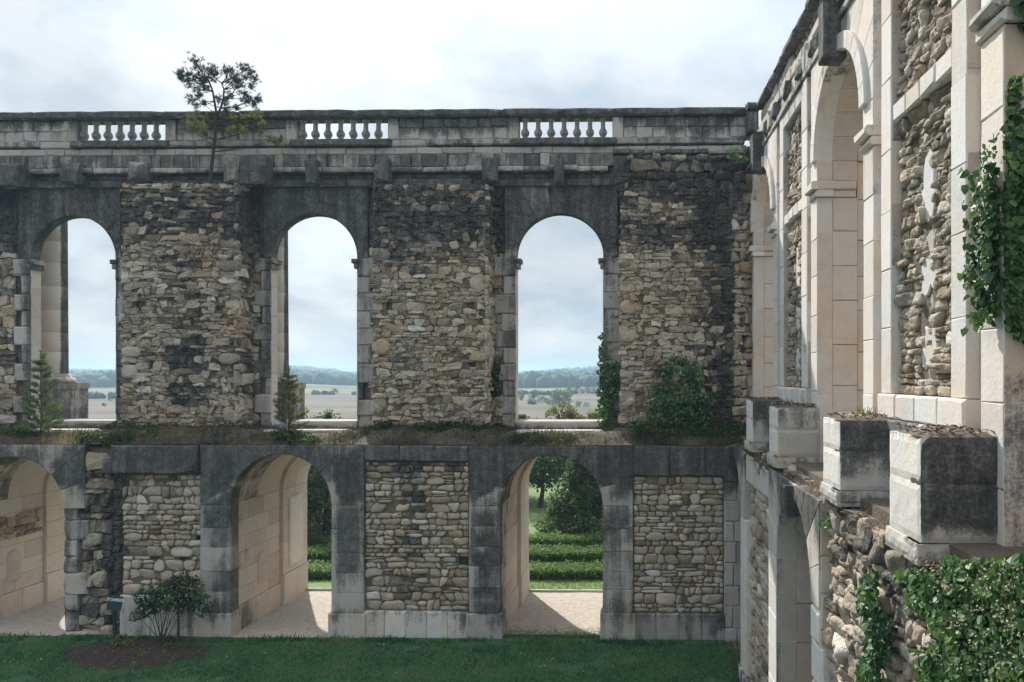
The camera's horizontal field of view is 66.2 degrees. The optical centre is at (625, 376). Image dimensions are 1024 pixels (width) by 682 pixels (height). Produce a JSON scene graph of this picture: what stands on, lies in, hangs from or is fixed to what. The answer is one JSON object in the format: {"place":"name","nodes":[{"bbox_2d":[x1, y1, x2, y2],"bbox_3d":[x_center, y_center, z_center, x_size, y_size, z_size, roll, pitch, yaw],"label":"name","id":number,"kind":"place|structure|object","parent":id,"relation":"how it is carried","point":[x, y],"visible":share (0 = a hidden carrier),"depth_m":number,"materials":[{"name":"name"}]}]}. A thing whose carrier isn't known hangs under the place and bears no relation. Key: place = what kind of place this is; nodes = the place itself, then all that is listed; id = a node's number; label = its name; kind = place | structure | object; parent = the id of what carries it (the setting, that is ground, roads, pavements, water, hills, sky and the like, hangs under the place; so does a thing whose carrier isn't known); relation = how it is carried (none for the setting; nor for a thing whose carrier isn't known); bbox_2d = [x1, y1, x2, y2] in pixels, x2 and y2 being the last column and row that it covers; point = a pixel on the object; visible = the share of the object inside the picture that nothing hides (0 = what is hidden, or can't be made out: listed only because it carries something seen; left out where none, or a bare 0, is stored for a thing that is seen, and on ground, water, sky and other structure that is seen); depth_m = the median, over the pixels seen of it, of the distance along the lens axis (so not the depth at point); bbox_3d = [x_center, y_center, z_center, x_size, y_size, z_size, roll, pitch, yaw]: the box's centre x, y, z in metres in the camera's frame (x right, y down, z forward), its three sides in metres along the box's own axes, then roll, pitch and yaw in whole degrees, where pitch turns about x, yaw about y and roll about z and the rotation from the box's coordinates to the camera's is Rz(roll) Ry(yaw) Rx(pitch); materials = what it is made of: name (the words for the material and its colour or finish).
{"place":"outdoors","nodes":[
{"label":"outdoors","id":0,"kind":"place"},
{"bbox_2d":[0,596,65,635],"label":"gravel path","id":1,"kind":"structure","parent":0,"point":[47,618],"depth_m":23.03,"materials":[{"name":"beige gravel"}]},
{"bbox_2d":[232,591,331,637],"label":"gravel path","id":2,"kind":"structure","parent":0,"point":[305,613],"depth_m":23.22,"materials":[{"name":"beige gravel"}]},
{"bbox_2d":[88,384,602,636],"bbox_3d":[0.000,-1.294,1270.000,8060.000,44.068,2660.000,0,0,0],"label":"fields","id":3,"kind":"structure","parent":0,"point":[343,402],"depth_m":210.76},
{"bbox_2d":[69,365,599,387],"bbox_3d":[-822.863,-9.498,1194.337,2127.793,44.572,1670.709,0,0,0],"label":"woodland","id":4,"kind":"object","parent":3,"relation":"on","point":[584,376],"visible":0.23,"depth_m":466.37,"materials":[{"name":"plant"}]},
{"bbox_2d":[88,389,602,398],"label":"hedgerow","id":5,"kind":"object","parent":3,"relation":"on","point":[96,395],"visible":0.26,"depth_m":306.66,"materials":[{"name":"green plant"}]},
{"bbox_2d":[518,414,526,418],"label":"shrub","id":6,"kind":"object","parent":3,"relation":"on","point":[522,416],"visible":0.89,"depth_m":26.04,"materials":[{"name":"green plant"}]},
{"bbox_2d":[527,393,536,403],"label":"tree","id":7,"kind":"object","parent":3,"relation":"on","point":[529,400],"visible":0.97,"depth_m":204.93,"materials":[{"name":"green plant"}]},
{"bbox_2d":[537,396,545,402],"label":"tree","id":8,"kind":"object","parent":3,"relation":"on","point":[542,397],"visible":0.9,"depth_m":207.58,"materials":[{"name":"green plant"}]},
{"bbox_2d":[545,393,559,404],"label":"tree","id":9,"kind":"object","parent":3,"relation":"on","point":[547,400],"visible":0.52,"depth_m":199.35,"materials":[{"name":"green plant"}]},
{"bbox_2d":[551,387,572,405],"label":"tree","id":10,"kind":"object","parent":3,"relation":"on","point":[563,395],"visible":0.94,"depth_m":194.87,"materials":[{"name":"green plant"}]},
{"bbox_2d":[573,384,580,392],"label":"tree","id":11,"kind":"object","parent":3,"relation":"on","point":[577,387],"visible":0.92,"depth_m":332.06,"materials":[{"name":"green plant"}]},
{"bbox_2d":[584,384,591,392],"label":"tree","id":12,"kind":"object","parent":3,"relation":"on","point":[588,389],"visible":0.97,"depth_m":334.97,"materials":[{"name":"green plant"}]},
{"bbox_2d":[726,0,1023,681],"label":"ruined palace wing","id":13,"kind":"structure","parent":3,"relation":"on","point":[882,121],"depth_m":11.25,"materials":[{"name":"beige stone"}]},
{"bbox_2d":[818,515,832,531],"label":"ivy","id":14,"kind":"object","parent":13,"relation":"attached to","point":[826,525],"visible":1,"depth_m":10.98,"materials":[{"name":"green plant"}]},
{"bbox_2d":[855,404,879,415],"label":"weed","id":15,"kind":"object","parent":13,"relation":"on","point":[863,412],"visible":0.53,"depth_m":11.47,"materials":[{"name":"green plant"}]},
{"bbox_2d":[854,568,899,681],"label":"ivy","id":16,"kind":"object","parent":13,"relation":"attached to","point":[876,634],"visible":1,"depth_m":8.90,"materials":[{"name":"green plant"}]},
{"bbox_2d":[737,396,1023,613],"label":"leaf litter","id":17,"kind":"object","parent":13,"relation":"on","point":[938,427],"visible":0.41,"depth_m":10.16,"materials":[{"name":"brown plant"}]},
{"bbox_2d":[745,449,1015,588],"bbox_3d":[3.368,1.858,12.476,1.093,0.539,15.162,0,0,0],"label":"dry straw","id":18,"kind":"object","parent":13,"relation":"on","point":[862,514],"visible":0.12,"depth_m":10.17,"materials":[{"name":"beige plant"}]},
{"bbox_2d":[890,552,1023,681],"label":"ivy","id":19,"kind":"object","parent":13,"relation":"attached to","point":[991,626],"visible":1,"depth_m":6.47,"materials":[{"name":"green plant"}]},
{"bbox_2d":[957,74,1023,343],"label":"ivy","id":20,"kind":"object","parent":13,"relation":"attached to","point":[986,254],"visible":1,"depth_m":7.71,"materials":[{"name":"green plant"}]},
{"bbox_2d":[1010,0,1023,31],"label":"ivy","id":21,"kind":"object","parent":13,"relation":"attached to","point":[1018,9],"visible":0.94,"depth_m":7.56,"materials":[{"name":"green plant"}]},
{"bbox_2d":[0,630,740,681],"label":"courtyard lawn","id":22,"kind":"structure","parent":0,"point":[22,677],"depth_m":20.36,"materials":[{"name":"plant"}]},
{"bbox_2d":[46,635,250,671],"bbox_3d":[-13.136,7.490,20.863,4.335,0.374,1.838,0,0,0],"label":"mulch bed","id":23,"kind":"object","parent":22,"relation":"on","point":[105,663],"visible":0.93,"depth_m":20.75,"materials":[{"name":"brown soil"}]},
{"bbox_2d":[106,595,123,640],"bbox_3d":[-14.092,6.810,21.392,0.425,1.510,0.124,0,0,-13],"label":"sign","id":24,"kind":"object","parent":23,"relation":"on","point":[114,603],"visible":1,"depth_m":21.37,"materials":[{"name":"grey metal"}]},
{"bbox_2d":[107,633,133,648],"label":"plant","id":25,"kind":"object","parent":23,"relation":"on","point":[122,642],"visible":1,"depth_m":21.06,"materials":[{"name":"green plant"}]},
{"bbox_2d":[127,570,213,643],"bbox_3d":[-12.416,6.360,21.233,2.273,2.065,0.872,0,0,1],"label":"rose bush","id":26,"kind":"object","parent":23,"relation":"on","point":[153,601],"visible":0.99,"depth_m":21.21,"materials":[{"name":"green plant"}]},
{"bbox_2d":[160,640,190,648],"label":"plant","id":27,"kind":"object","parent":23,"relation":"on","point":[171,644],"visible":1,"depth_m":21.06,"materials":[{"name":"green plant"}]},
{"bbox_2d":[0,102,758,681],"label":"ruined palace wing","id":28,"kind":"structure","parent":22,"relation":"on","point":[436,214],"depth_m":23.08,"materials":[{"name":"grey stone"}]},
{"bbox_2d":[16,350,65,434],"bbox_3d":[-17.140,0.516,22.722,1.311,2.620,1.256,0,0,41],"label":"pine sapling","id":29,"kind":"object","parent":28,"relation":"on","point":[44,419],"visible":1,"depth_m":22.68,"materials":[{"name":"green plant"}]},
{"bbox_2d":[41,221,89,418],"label":"stone column","id":30,"kind":"structure","parent":28,"relation":"on","point":[69,393],"depth_m":25.57,"materials":[{"name":"stone"}]},
{"bbox_2d":[172,50,283,183],"bbox_3d":[-11.998,-7.887,23.336,3.509,4.118,1.603,0,0,1],"label":"pine tree","id":31,"kind":"object","parent":28,"relation":"on","point":[203,79],"visible":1,"depth_m":23.32,"materials":[{"name":"green plant"}]},
{"bbox_2d":[271,365,308,437],"bbox_3d":[-9.703,0.797,22.476,0.942,2.322,1.231,0,0,28],"label":"pine sapling","id":32,"kind":"object","parent":28,"relation":"on","point":[288,403],"visible":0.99,"depth_m":22.35,"materials":[{"name":"green plant"}]},
{"bbox_2d":[277,232,305,419],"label":"stone column","id":33,"kind":"structure","parent":28,"relation":"on","point":[283,330],"depth_m":25.50,"materials":[{"name":"stone"}]},
{"bbox_2d":[322,409,333,418],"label":"shrub","id":34,"kind":"object","parent":28,"relation":"on","point":[327,416],"visible":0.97,"depth_m":26.05,"materials":[{"name":"green plant"}]},
{"bbox_2d":[0,416,745,447],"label":"dry grass","id":35,"kind":"structure","parent":28,"relation":"on","point":[361,430],"depth_m":22.27,"materials":[{"name":"brown plant"}]},
{"bbox_2d":[0,418,745,447],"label":"weeds","id":36,"kind":"object","parent":28,"relation":"on","point":[291,439],"visible":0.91,"depth_m":22.33,"materials":[{"name":"green plant"}]},
{"bbox_2d":[490,355,501,397],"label":"ivy","id":37,"kind":"object","parent":28,"relation":"attached to","point":[495,371],"visible":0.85,"depth_m":23.52,"materials":[{"name":"green plant"}]},
{"bbox_2d":[545,402,577,418],"bbox_3d":[-2.147,1.157,26.110,1.165,0.625,0.752,0,0,0],"label":"shrub","id":38,"kind":"object","parent":28,"relation":"on","point":[562,414],"visible":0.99,"depth_m":25.99,"materials":[{"name":"green plant"}]},
{"bbox_2d":[566,412,584,418],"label":"shrub","id":39,"kind":"object","parent":28,"relation":"on","point":[581,416],"visible":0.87,"depth_m":26.01,"materials":[{"name":"green plant"}]},
{"bbox_2d":[585,410,601,418],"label":"shrub","id":40,"kind":"object","parent":28,"relation":"on","point":[593,414],"visible":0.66,"depth_m":26.04,"materials":[{"name":"green plant"}]},
{"bbox_2d":[595,332,619,430],"bbox_3d":[-0.185,0.192,23.613,1.469,3.072,0.384,0,0,0],"label":"ivy","id":41,"kind":"object","parent":28,"relation":"attached to","point":[611,385],"visible":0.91,"depth_m":23.60,"materials":[{"name":"green plant"}]},
{"bbox_2d":[636,353,717,427],"bbox_3d":[1.515,0.489,22.589,2.378,2.350,0.438,0,0,0],"label":"ivy","id":42,"kind":"object","parent":28,"relation":"attached to","point":[670,405],"visible":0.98,"depth_m":22.58,"materials":[{"name":"green plant"}]},
{"bbox_2d":[727,141,750,163],"bbox_3d":[3.321,-6.460,22.398,0.762,0.626,0.289,0,0,11],"label":"ivy","id":43,"kind":"object","parent":28,"relation":"attached to","point":[733,155],"visible":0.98,"depth_m":22.38,"materials":[{"name":"green plant"}]},
{"bbox_2d":[503,624,599,638],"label":"passage grass","id":44,"kind":"structure","parent":22,"relation":"on","point":[542,635],"depth_m":21.81,"materials":[{"name":"green plant"}]},
{"bbox_2d":[2,635,740,681],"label":"fallen leaves","id":45,"kind":"object","parent":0,"point":[324,658],"visible":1,"depth_m":20.37,"materials":[{"name":"brown plant"}]},
{"bbox_2d":[0,0,805,371],"label":"sky","id":46,"kind":"structure","parent":0,"point":[56,55],"materials":[{"name":"white"}]},
{"bbox_2d":[308,478,602,590],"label":"garden lawn","id":47,"kind":"structure","parent":0,"point":[536,514],"depth_m":36.09,"materials":[{"name":"green plant"}]},
{"bbox_2d":[307,464,331,537],"bbox_3d":[-13.699,4.950,35.072,4.639,5.506,4.502,0,0,-30],"label":"conifer tree","id":48,"kind":"object","parent":47,"relation":"on","point":[317,486],"visible":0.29,"depth_m":33.91,"materials":[{"name":"green plant"}]},
{"bbox_2d":[306,410,343,417],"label":"broadleaf tree","id":49,"kind":"object","parent":47,"relation":"on","point":[325,412],"depth_m":49.93,"materials":[{"name":"green plant"}]},
{"bbox_2d":[306,588,602,591],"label":"kerb","id":50,"kind":"structure","parent":47,"relation":"on","point":[530,590],"depth_m":26.17,"materials":[{"name":"beige stone"}]},
{"bbox_2d":[307,559,602,580],"bbox_3d":[-5.756,7.079,28.233,19.651,0.685,1.572,0,0,0],"label":"hedge","id":51,"kind":"object","parent":47,"relation":"on","point":[577,572],"visible":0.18,"depth_m":27.78,"materials":[{"name":"green plant"}]},
{"bbox_2d":[307,542,602,562],"bbox_3d":[-5.733,7.037,30.845,19.661,0.728,1.548,0,0,0],"label":"hedge","id":52,"kind":"object","parent":47,"relation":"on","point":[551,554],"visible":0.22,"depth_m":30.38,"materials":[{"name":"green plant"}]},
{"bbox_2d":[307,530,602,547],"bbox_3d":[-5.779,7.067,33.427,19.661,0.680,1.356,0,0,0],"label":"hedge","id":53,"kind":"object","parent":47,"relation":"on","point":[582,539],"visible":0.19,"depth_m":33.06,"materials":[{"name":"green plant"}]},
{"bbox_2d":[527,411,563,479],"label":"undergrowth","id":54,"kind":"object","parent":47,"relation":"on","point":[547,418],"depth_m":54.75,"materials":[{"name":"green plant"}]},
{"bbox_2d":[529,455,572,507],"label":"broadleaf tree","id":55,"kind":"object","parent":47,"relation":"on","point":[545,466],"visible":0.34,"depth_m":42.14,"materials":[{"name":"green plant"}]},
{"bbox_2d":[530,578,602,589],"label":"garden grass","id":56,"kind":"structure","parent":47,"relation":"on","point":[557,583],"depth_m":27.00,"materials":[{"name":"green plant"}]},
{"bbox_2d":[534,458,602,535],"bbox_3d":[-1.905,5.103,36.007,4.230,4.920,4.041,0,0,36],"label":"conifer tree","id":57,"kind":"object","parent":47,"relation":"on","point":[577,504],"visible":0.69,"depth_m":35.15,"materials":[{"name":"green plant"}]},
{"bbox_2d":[506,592,602,634],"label":"gravel path","id":58,"kind":"structure","parent":0,"point":[579,611],"depth_m":23.84,"materials":[{"name":"beige gravel"}]}
]}

